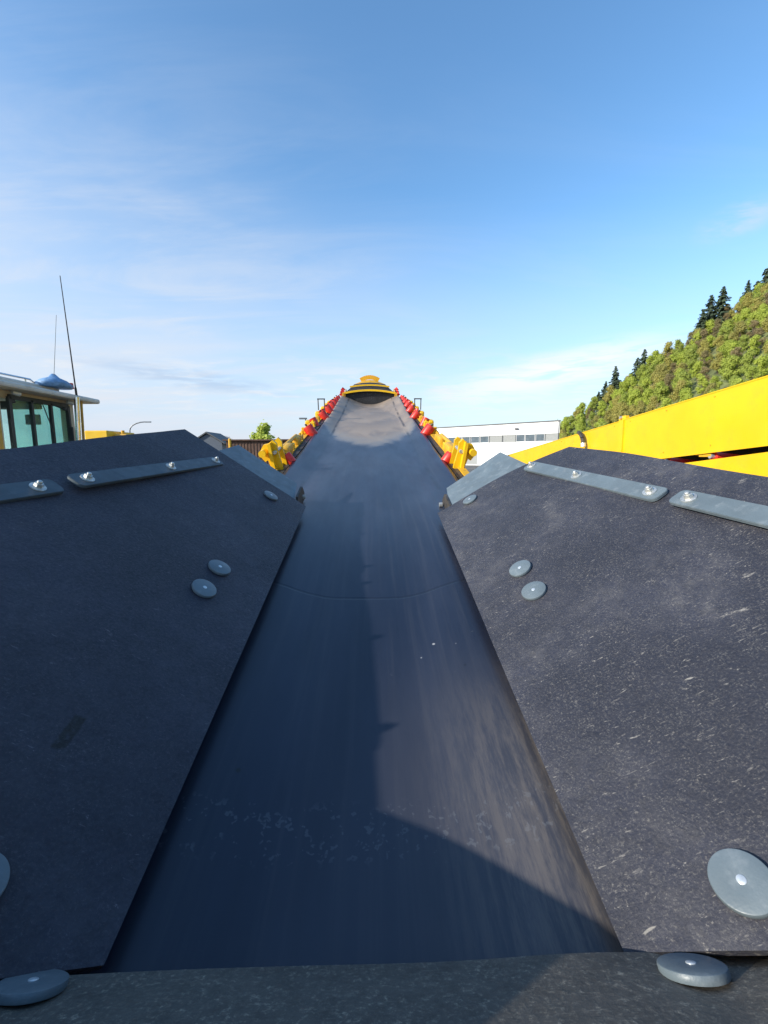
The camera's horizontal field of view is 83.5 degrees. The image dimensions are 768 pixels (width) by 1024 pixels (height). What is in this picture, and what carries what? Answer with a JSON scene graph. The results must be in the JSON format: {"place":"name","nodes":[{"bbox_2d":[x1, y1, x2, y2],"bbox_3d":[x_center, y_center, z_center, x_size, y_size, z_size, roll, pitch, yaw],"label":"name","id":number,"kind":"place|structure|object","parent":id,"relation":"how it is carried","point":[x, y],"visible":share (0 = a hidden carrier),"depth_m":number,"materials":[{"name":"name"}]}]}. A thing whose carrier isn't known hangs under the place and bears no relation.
{"place":"outdoors","nodes":[
{"label":"outdoors","id":0,"kind":"place"},
{"bbox_2d":[85,430,133,438],"bbox_3d":[-8.911,-0.945,14.559,1.212,3.547,1.700,-1,8,-2],"label":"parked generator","id":1,"kind":"object","parent":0,"point":[96,434],"visible":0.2,"depth_m":13.56,"materials":[{"name":"yellow paint"}]},
{"bbox_2d":[198,432,228,449],"bbox_3d":[-24.122,-8.281,61.293,4.711,5.978,5.600,-1,8,-2],"label":"gabled hut","id":2,"kind":"object","parent":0,"point":[214,440],"visible":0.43,"depth_m":58.66,"materials":[{"name":"grey metal"}]},
{"bbox_2d":[222,439,288,464],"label":"brown shed","id":3,"kind":"structure","parent":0,"point":[253,446],"depth_m":41.15,"materials":[{"name":"brown wood"}]},
{"bbox_2d":[0,0,767,438],"label":"sky","id":4,"kind":"structure","parent":0,"point":[246,213],"materials":[{"name":"blue"}]},
{"bbox_2d":[465,465,479,471],"bbox_3d":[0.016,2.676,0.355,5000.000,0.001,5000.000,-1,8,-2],"label":"ground","id":5,"kind":"structure","parent":0,"point":[469,468],"depth_m":89.90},
{"bbox_2d":[0,276,99,448],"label":"wheel loader","id":6,"kind":"object","parent":5,"relation":"on","point":[38,412],"visible":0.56,"depth_m":7.33,"materials":[{"name":"beige paint"}]},
{"bbox_2d":[5,394,71,447],"bbox_3d":[-5.826,-1.129,7.386,0.062,1.568,1.359,-1,8,-2],"label":"window","id":7,"kind":"structure","parent":6,"relation":"in","point":[28,423],"depth_m":7.15,"materials":[{"name":"green glass"}]},
{"bbox_2d":[249,419,275,438],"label":"broadleaf tree","id":8,"kind":"object","parent":5,"relation":"on","point":[263,430],"visible":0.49,"depth_m":72.09,"materials":[{"name":"green plant"}]},
{"bbox_2d":[0,375,767,1023],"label":"belt conveyor","id":9,"kind":"object","parent":5,"relation":"on","point":[368,701],"visible":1,"depth_m":0.81,"materials":[{"name":"rubber"}]},
{"bbox_2d":[508,375,767,476],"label":"folded conveyor","id":10,"kind":"object","parent":5,"relation":"on","point":[725,429],"visible":0.56,"depth_m":4.53,"materials":[{"name":"yellow metal"}]},
{"bbox_2d":[437,420,560,464],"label":"industrial building","id":11,"kind":"structure","parent":0,"point":[488,441],"depth_m":102.18,"materials":[{"name":"white metal"}]},
{"bbox_2d":[466,455,476,463],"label":"roller door","id":12,"kind":"structure","parent":11,"relation":"in","point":[474,460],"depth_m":108.29,"materials":[{"name":"white metal"}]},
{"bbox_2d":[471,436,479,442],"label":"window","id":13,"kind":"structure","parent":11,"relation":"in","point":[474,439],"depth_m":107.46,"materials":[{"name":"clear glass"}]},
{"bbox_2d":[480,436,488,442],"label":"window","id":14,"kind":"structure","parent":11,"relation":"in","point":[483,439],"depth_m":105.65,"materials":[{"name":"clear glass"}]},
{"bbox_2d":[516,434,524,441],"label":"window","id":15,"kind":"structure","parent":11,"relation":"in","point":[520,438],"depth_m":99.02,"materials":[{"name":"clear glass"}]},
{"bbox_2d":[525,434,534,441],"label":"window","id":16,"kind":"structure","parent":11,"relation":"in","point":[528,437],"depth_m":97.45,"materials":[{"name":"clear glass"}]},
{"bbox_2d":[536,434,544,440],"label":"window","id":17,"kind":"structure","parent":11,"relation":"in","point":[539,437],"depth_m":95.80,"materials":[{"name":"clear glass"}]},
{"bbox_2d":[567,299,767,436],"bbox_3d":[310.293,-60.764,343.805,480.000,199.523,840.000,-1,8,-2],"label":"hill","id":18,"kind":"structure","parent":0,"point":[711,373],"depth_m":183.76,"materials":[{"name":"green plant"}]},
{"bbox_2d":[561,420,572,435],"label":"broadleaf tree","id":19,"kind":"object","parent":18,"relation":"on","point":[565,426],"visible":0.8,"depth_m":239.47,"materials":[{"name":"green plant"}]},
{"bbox_2d":[566,415,574,431],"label":"broadleaf tree","id":20,"kind":"object","parent":18,"relation":"on","point":[571,419],"visible":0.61,"depth_m":249.39,"materials":[{"name":"green plant"}]},
{"bbox_2d":[575,413,586,428],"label":"broadleaf tree","id":21,"kind":"object","parent":18,"relation":"on","point":[580,417],"visible":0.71,"depth_m":233.40,"materials":[{"name":"green plant"}]},
{"bbox_2d":[576,402,586,417],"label":"broadleaf tree","id":22,"kind":"object","parent":18,"relation":"on","point":[581,406],"visible":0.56,"depth_m":261.93,"materials":[{"name":"green plant"}]},
{"bbox_2d":[587,411,595,425],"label":"broadleaf tree","id":23,"kind":"object","parent":18,"relation":"on","point":[592,415],"visible":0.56,"depth_m":228.51,"materials":[{"name":"green plant"}]},
{"bbox_2d":[588,396,598,410],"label":"broadleaf tree","id":24,"kind":"object","parent":18,"relation":"on","point":[594,401],"visible":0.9,"depth_m":258.32,"materials":[{"name":"green plant"}]},
{"bbox_2d":[590,415,600,427],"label":"broadleaf tree","id":25,"kind":"object","parent":18,"relation":"on","point":[596,418],"visible":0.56,"depth_m":218.34,"materials":[{"name":"green plant"}]},
{"bbox_2d":[597,400,606,416],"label":"broadleaf tree","id":26,"kind":"object","parent":18,"relation":"on","point":[602,407],"visible":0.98,"depth_m":233.74,"materials":[{"name":"green plant"}]},
{"bbox_2d":[596,381,608,405],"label":"fir tree","id":27,"kind":"object","parent":18,"relation":"on","point":[604,390],"visible":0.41,"depth_m":254.09,"materials":[{"name":"green plant"}]},
{"bbox_2d":[603,409,612,423],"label":"broadleaf tree","id":28,"kind":"object","parent":18,"relation":"on","point":[608,413],"visible":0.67,"depth_m":211.06,"materials":[{"name":"green plant"}]},
{"bbox_2d":[602,385,615,404],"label":"broadleaf tree","id":29,"kind":"object","parent":18,"relation":"on","point":[607,397],"visible":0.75,"depth_m":249.38,"materials":[{"name":"green plant"}]},
{"bbox_2d":[608,403,618,421],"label":"broadleaf tree","id":30,"kind":"object","parent":18,"relation":"on","point":[615,411],"visible":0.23,"depth_m":203.60,"materials":[{"name":"green plant"}]},
{"bbox_2d":[608,366,621,388],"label":"fir tree","id":31,"kind":"object","parent":18,"relation":"on","point":[615,381],"visible":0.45,"depth_m":256.56,"materials":[{"name":"green plant"}]},
{"bbox_2d":[610,394,620,411],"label":"broadleaf tree","id":32,"kind":"object","parent":18,"relation":"on","point":[614,400],"visible":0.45,"depth_m":220.21,"materials":[{"name":"green plant"}]},
{"bbox_2d":[612,400,628,422],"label":"broadleaf tree","id":33,"kind":"object","parent":18,"relation":"on","point":[623,407],"visible":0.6,"depth_m":195.96,"materials":[{"name":"green plant"}]},
{"bbox_2d":[618,393,628,403],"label":"broadleaf tree","id":34,"kind":"object","parent":18,"relation":"on","point":[624,396],"visible":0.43,"depth_m":211.06,"materials":[{"name":"green plant"}]},
{"bbox_2d":[621,377,630,391],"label":"broadleaf tree","id":35,"kind":"object","parent":18,"relation":"on","point":[626,384],"visible":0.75,"depth_m":245.09,"materials":[{"name":"green plant"}]},
{"bbox_2d":[623,404,637,416],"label":"broadleaf tree","id":36,"kind":"object","parent":18,"relation":"on","point":[632,408],"visible":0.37,"depth_m":189.12,"materials":[{"name":"green plant"}]},
{"bbox_2d":[628,375,637,390],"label":"broadleaf tree","id":37,"kind":"object","parent":18,"relation":"on","point":[633,382],"visible":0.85,"depth_m":238.31,"materials":[{"name":"green plant"}]},
{"bbox_2d":[629,357,639,381],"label":"fir tree","id":38,"kind":"object","parent":18,"relation":"on","point":[636,363],"visible":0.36,"depth_m":260.66,"materials":[{"name":"green plant"}]},
{"bbox_2d":[628,388,642,405],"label":"broadleaf tree","id":39,"kind":"object","parent":18,"relation":"on","point":[635,396],"visible":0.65,"depth_m":202.90,"materials":[{"name":"green plant"}]},
{"bbox_2d":[632,406,644,415],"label":"broadleaf tree","id":40,"kind":"object","parent":18,"relation":"on","point":[639,410],"visible":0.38,"depth_m":179.37,"materials":[{"name":"green plant"}]},
{"bbox_2d":[633,349,647,376],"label":"fir tree","id":41,"kind":"object","parent":18,"relation":"on","point":[643,359],"visible":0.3,"depth_m":256.14,"materials":[{"name":"green plant"}]},
{"bbox_2d":[636,364,647,378],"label":"broadleaf tree","id":42,"kind":"object","parent":18,"relation":"on","point":[640,370],"visible":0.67,"depth_m":247.60,"materials":[{"name":"green plant"}]},
{"bbox_2d":[642,378,652,392],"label":"broadleaf tree","id":43,"kind":"object","parent":18,"relation":"on","point":[646,382],"visible":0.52,"depth_m":220.57,"materials":[{"name":"green plant"}]},
{"bbox_2d":[642,388,654,405],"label":"broadleaf tree","id":44,"kind":"object","parent":18,"relation":"on","point":[647,393],"visible":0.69,"depth_m":196.14,"materials":[{"name":"green plant"}]},
{"bbox_2d":[644,363,655,377],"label":"broadleaf tree","id":45,"kind":"object","parent":18,"relation":"on","point":[651,368],"visible":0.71,"depth_m":232.51,"materials":[{"name":"green plant"}]},
{"bbox_2d":[646,355,654,370],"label":"broadleaf tree","id":46,"kind":"object","parent":18,"relation":"on","point":[650,359],"visible":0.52,"depth_m":250.43,"materials":[{"name":"green plant"}]},
{"bbox_2d":[646,395,658,411],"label":"broadleaf tree","id":47,"kind":"object","parent":18,"relation":"on","point":[653,402],"visible":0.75,"depth_m":181.34,"materials":[{"name":"green plant"}]},
{"bbox_2d":[649,372,664,391],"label":"broadleaf tree","id":48,"kind":"object","parent":18,"relation":"on","point":[659,377],"visible":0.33,"depth_m":199.61,"materials":[{"name":"green plant"}]},
{"bbox_2d":[647,381,670,402],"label":"broadleaf tree","id":49,"kind":"object","parent":18,"relation":"on","point":[661,392],"visible":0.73,"depth_m":185.85,"materials":[{"name":"green plant"}]},
{"bbox_2d":[652,363,666,382],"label":"broadleaf tree","id":50,"kind":"object","parent":18,"relation":"on","point":[660,368],"visible":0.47,"depth_m":218.30,"materials":[{"name":"green plant"}]},
{"bbox_2d":[653,355,665,369],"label":"broadleaf tree","id":51,"kind":"object","parent":18,"relation":"on","point":[659,360],"visible":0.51,"depth_m":238.61,"materials":[{"name":"green plant"}]},
{"bbox_2d":[657,398,672,407],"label":"broadleaf tree","id":52,"kind":"object","parent":18,"relation":"on","point":[666,401],"visible":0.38,"depth_m":162.78,"materials":[{"name":"green plant"}]},
{"bbox_2d":[662,356,673,370],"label":"broadleaf tree","id":53,"kind":"object","parent":18,"relation":"on","point":[669,361],"visible":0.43,"depth_m":227.84,"materials":[{"name":"green plant"}]},
{"bbox_2d":[661,341,675,357],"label":"broadleaf tree","id":54,"kind":"object","parent":18,"relation":"on","point":[668,347],"visible":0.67,"depth_m":254.71,"materials":[{"name":"green plant"}]},
{"bbox_2d":[663,374,675,397],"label":"budding tree","id":55,"kind":"object","parent":18,"relation":"on","point":[668,379],"visible":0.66,"depth_m":189.16,"materials":[{"name":"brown plant"}]},
{"bbox_2d":[668,378,686,401],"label":"broadleaf tree","id":56,"kind":"object","parent":18,"relation":"on","point":[675,395],"visible":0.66,"depth_m":172.77,"materials":[{"name":"green plant"}]},
{"bbox_2d":[672,339,683,353],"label":"broadleaf tree","id":57,"kind":"object","parent":18,"relation":"on","point":[678,344],"visible":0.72,"depth_m":248.06,"materials":[{"name":"green plant"}]},
{"bbox_2d":[676,350,685,365],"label":"broadleaf tree","id":58,"kind":"object","parent":18,"relation":"on","point":[680,356],"visible":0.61,"depth_m":223.35,"materials":[{"name":"green plant"}]},
{"bbox_2d":[673,361,688,373],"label":"broadleaf tree","id":59,"kind":"object","parent":18,"relation":"on","point":[682,364],"visible":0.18,"depth_m":198.36,"materials":[{"name":"green plant"}]},
{"bbox_2d":[671,370,693,390],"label":"broadleaf tree","id":60,"kind":"object","parent":18,"relation":"on","point":[684,374],"visible":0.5,"depth_m":182.09,"materials":[{"name":"green plant"}]},
{"bbox_2d":[678,386,694,401],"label":"broadleaf tree","id":61,"kind":"object","parent":18,"relation":"on","point":[684,391],"visible":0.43,"depth_m":162.67,"materials":[{"name":"green plant"}]},
{"bbox_2d":[684,348,698,369],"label":"broadleaf tree","id":62,"kind":"object","parent":18,"relation":"on","point":[691,357],"visible":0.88,"depth_m":208.52,"materials":[{"name":"green plant"}]},
{"bbox_2d":[688,360,705,381],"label":"broadleaf tree","id":63,"kind":"object","parent":18,"relation":"on","point":[696,367],"visible":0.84,"depth_m":186.26,"materials":[{"name":"green plant"}]},
{"bbox_2d":[689,331,704,345],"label":"broadleaf tree","id":64,"kind":"object","parent":18,"relation":"on","point":[697,336],"visible":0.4,"depth_m":237.31,"materials":[{"name":"green plant"}]},
{"bbox_2d":[692,309,707,338],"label":"fir tree","id":65,"kind":"object","parent":18,"relation":"on","point":[701,324],"visible":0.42,"depth_m":250.15,"materials":[{"name":"green plant"}]},
{"bbox_2d":[695,329,707,346],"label":"budding tree","id":66,"kind":"object","parent":18,"relation":"on","point":[704,332],"visible":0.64,"depth_m":230.32,"materials":[{"name":"brown plant"}]},
{"bbox_2d":[695,374,708,394],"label":"broadleaf tree","id":67,"kind":"object","parent":18,"relation":"on","point":[703,382],"visible":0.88,"depth_m":165.28,"materials":[{"name":"green plant"}]},
{"bbox_2d":[696,338,710,353],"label":"broadleaf tree","id":68,"kind":"object","parent":18,"relation":"on","point":[705,343],"visible":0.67,"depth_m":215.34,"materials":[{"name":"green plant"}]},
{"bbox_2d":[697,366,711,385],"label":"budding tree","id":69,"kind":"object","parent":18,"relation":"on","point":[706,369],"visible":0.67,"depth_m":172.24,"materials":[{"name":"brown plant"}]},
{"bbox_2d":[700,350,712,367],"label":"budding tree","id":70,"kind":"object","parent":18,"relation":"on","point":[705,354],"visible":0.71,"depth_m":190.94,"materials":[{"name":"brown plant"}]},
{"bbox_2d":[704,319,715,333],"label":"broadleaf tree","id":71,"kind":"object","parent":18,"relation":"on","point":[709,324],"visible":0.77,"depth_m":246.55,"materials":[{"name":"green plant"}]},
{"bbox_2d":[702,382,717,394],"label":"broadleaf tree","id":72,"kind":"object","parent":18,"relation":"on","point":[707,390],"visible":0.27,"depth_m":148.99,"materials":[{"name":"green plant"}]},
{"bbox_2d":[706,335,714,348],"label":"broadleaf tree","id":73,"kind":"object","parent":18,"relation":"on","point":[710,338],"visible":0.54,"depth_m":220.37,"materials":[{"name":"green plant"}]},
{"bbox_2d":[704,295,718,334],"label":"fir tree","id":74,"kind":"object","parent":18,"relation":"on","point":[710,306],"visible":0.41,"depth_m":252.81,"materials":[{"name":"green plant"}]},
{"bbox_2d":[709,351,723,373],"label":"broadleaf tree","id":75,"kind":"object","parent":18,"relation":"on","point":[715,365],"visible":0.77,"depth_m":177.58,"materials":[{"name":"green plant"}]},
{"bbox_2d":[709,375,723,389],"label":"broadleaf tree","id":76,"kind":"object","parent":18,"relation":"on","point":[716,380],"visible":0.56,"depth_m":155.05,"materials":[{"name":"green plant"}]},
{"bbox_2d":[712,333,724,351],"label":"broadleaf tree","id":77,"kind":"object","parent":18,"relation":"on","point":[719,341],"visible":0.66,"depth_m":203.09,"materials":[{"name":"green plant"}]},
{"bbox_2d":[709,286,732,323],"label":"fir tree","id":78,"kind":"object","parent":18,"relation":"on","point":[721,303],"visible":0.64,"depth_m":248.70,"materials":[{"name":"green plant"}]},
{"bbox_2d":[714,326,729,340],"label":"broadleaf tree","id":79,"kind":"object","parent":18,"relation":"on","point":[724,331],"visible":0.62,"depth_m":209.89,"materials":[{"name":"green plant"}]},
{"bbox_2d":[717,340,731,357],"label":"broadleaf tree","id":80,"kind":"object","parent":18,"relation":"on","point":[723,347],"visible":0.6,"depth_m":183.14,"materials":[{"name":"green plant"}]},
{"bbox_2d":[721,318,734,333],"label":"broadleaf tree","id":81,"kind":"object","parent":18,"relation":"on","point":[728,322],"visible":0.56,"depth_m":214.56,"materials":[{"name":"green plant"}]},
{"bbox_2d":[718,354,741,380],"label":"broadleaf tree","id":82,"kind":"object","parent":18,"relation":"on","point":[730,363],"visible":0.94,"depth_m":158.94,"materials":[{"name":"green plant"}]},
{"bbox_2d":[719,340,745,364],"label":"broadleaf tree","id":83,"kind":"object","parent":18,"relation":"on","point":[733,344],"visible":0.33,"depth_m":169.24,"materials":[{"name":"green plant"}]},
{"bbox_2d":[726,374,740,387],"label":"broadleaf tree","id":84,"kind":"object","parent":18,"relation":"on","point":[732,378],"visible":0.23,"depth_m":147.30,"materials":[{"name":"green plant"}]},
{"bbox_2d":[725,346,743,369],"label":"budding tree","id":85,"kind":"object","parent":18,"relation":"on","point":[736,350],"visible":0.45,"depth_m":163.58,"materials":[{"name":"brown plant"}]},
{"bbox_2d":[728,302,742,317],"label":"broadleaf tree","id":86,"kind":"object","parent":18,"relation":"on","point":[738,307],"visible":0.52,"depth_m":234.97,"materials":[{"name":"green plant"}]},
{"bbox_2d":[729,377,744,386],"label":"broadleaf tree","id":87,"kind":"object","parent":18,"relation":"on","point":[739,380],"visible":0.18,"depth_m":134.91,"materials":[{"name":"green plant"}]},
{"bbox_2d":[728,319,748,343],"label":"broadleaf tree","id":88,"kind":"object","parent":18,"relation":"on","point":[740,328],"visible":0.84,"depth_m":194.12,"materials":[{"name":"green plant"}]},
{"bbox_2d":[738,335,749,349],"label":"broadleaf tree","id":89,"kind":"object","parent":18,"relation":"on","point":[743,340],"visible":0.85,"depth_m":182.28,"materials":[{"name":"green plant"}]},
{"bbox_2d":[736,307,751,326],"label":"broadleaf tree","id":90,"kind":"object","parent":18,"relation":"on","point":[745,314],"visible":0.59,"depth_m":206.92,"materials":[{"name":"green plant"}]},
{"bbox_2d":[738,280,753,300],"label":"fir tree","id":91,"kind":"object","parent":18,"relation":"on","point":[748,288],"visible":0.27,"depth_m":252.45,"materials":[{"name":"green plant"}]},
{"bbox_2d":[742,291,753,307],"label":"broadleaf tree","id":92,"kind":"object","parent":18,"relation":"on","point":[747,302],"visible":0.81,"depth_m":237.54,"materials":[{"name":"green plant"}]},
{"bbox_2d":[739,349,758,373],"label":"broadleaf tree","id":93,"kind":"object","parent":18,"relation":"on","point":[748,358],"visible":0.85,"depth_m":152.50,"materials":[{"name":"green plant"}]},
{"bbox_2d":[746,310,759,332],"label":"broadleaf tree","id":94,"kind":"object","parent":18,"relation":"on","point":[753,315],"visible":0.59,"depth_m":197.98,"materials":[{"name":"green plant"}]},
{"bbox_2d":[746,319,760,337],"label":"budding tree","id":95,"kind":"object","parent":18,"relation":"on","point":[753,325],"visible":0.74,"depth_m":185.81,"materials":[{"name":"brown plant"}]},
{"bbox_2d":[744,364,764,381],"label":"broadleaf tree","id":96,"kind":"object","parent":18,"relation":"on","point":[751,372],"visible":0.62,"depth_m":138.17,"materials":[{"name":"green plant"}]},
{"bbox_2d":[747,334,761,357],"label":"broadleaf tree","id":97,"kind":"object","parent":18,"relation":"on","point":[754,344],"visible":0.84,"depth_m":167.28,"materials":[{"name":"green plant"}]},
{"bbox_2d":[746,297,766,319],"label":"broadleaf tree","id":98,"kind":"object","parent":18,"relation":"on","point":[758,301],"visible":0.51,"depth_m":210.77,"materials":[{"name":"green plant"}]},
{"bbox_2d":[749,326,765,346],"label":"budding tree","id":99,"kind":"object","parent":18,"relation":"on","point":[760,331],"visible":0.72,"depth_m":171.31,"materials":[{"name":"brown plant"}]},
{"bbox_2d":[752,354,767,374],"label":"broadleaf tree","id":100,"kind":"object","parent":18,"relation":"on","point":[761,361],"visible":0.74,"depth_m":145.34,"materials":[{"name":"green plant"}]},
{"bbox_2d":[753,268,767,292],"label":"fir tree","id":101,"kind":"object","parent":18,"relation":"on","point":[765,275],"visible":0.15,"depth_m":252.21,"materials":[{"name":"green plant"}]},
{"bbox_2d":[755,307,767,327],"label":"broadleaf tree","id":102,"kind":"object","parent":18,"relation":"on","point":[763,315],"visible":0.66,"depth_m":191.51,"materials":[{"name":"green plant"}]},
{"bbox_2d":[760,282,767,298],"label":"broadleaf tree","id":103,"kind":"object","parent":18,"relation":"on","point":[764,288],"visible":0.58,"depth_m":230.80,"materials":[{"name":"green plant"}]},
{"bbox_2d":[761,318,767,331],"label":"broadleaf tree","id":104,"kind":"object","parent":18,"relation":"on","point":[765,325],"visible":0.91,"depth_m":177.58,"materials":[{"name":"green plant"}]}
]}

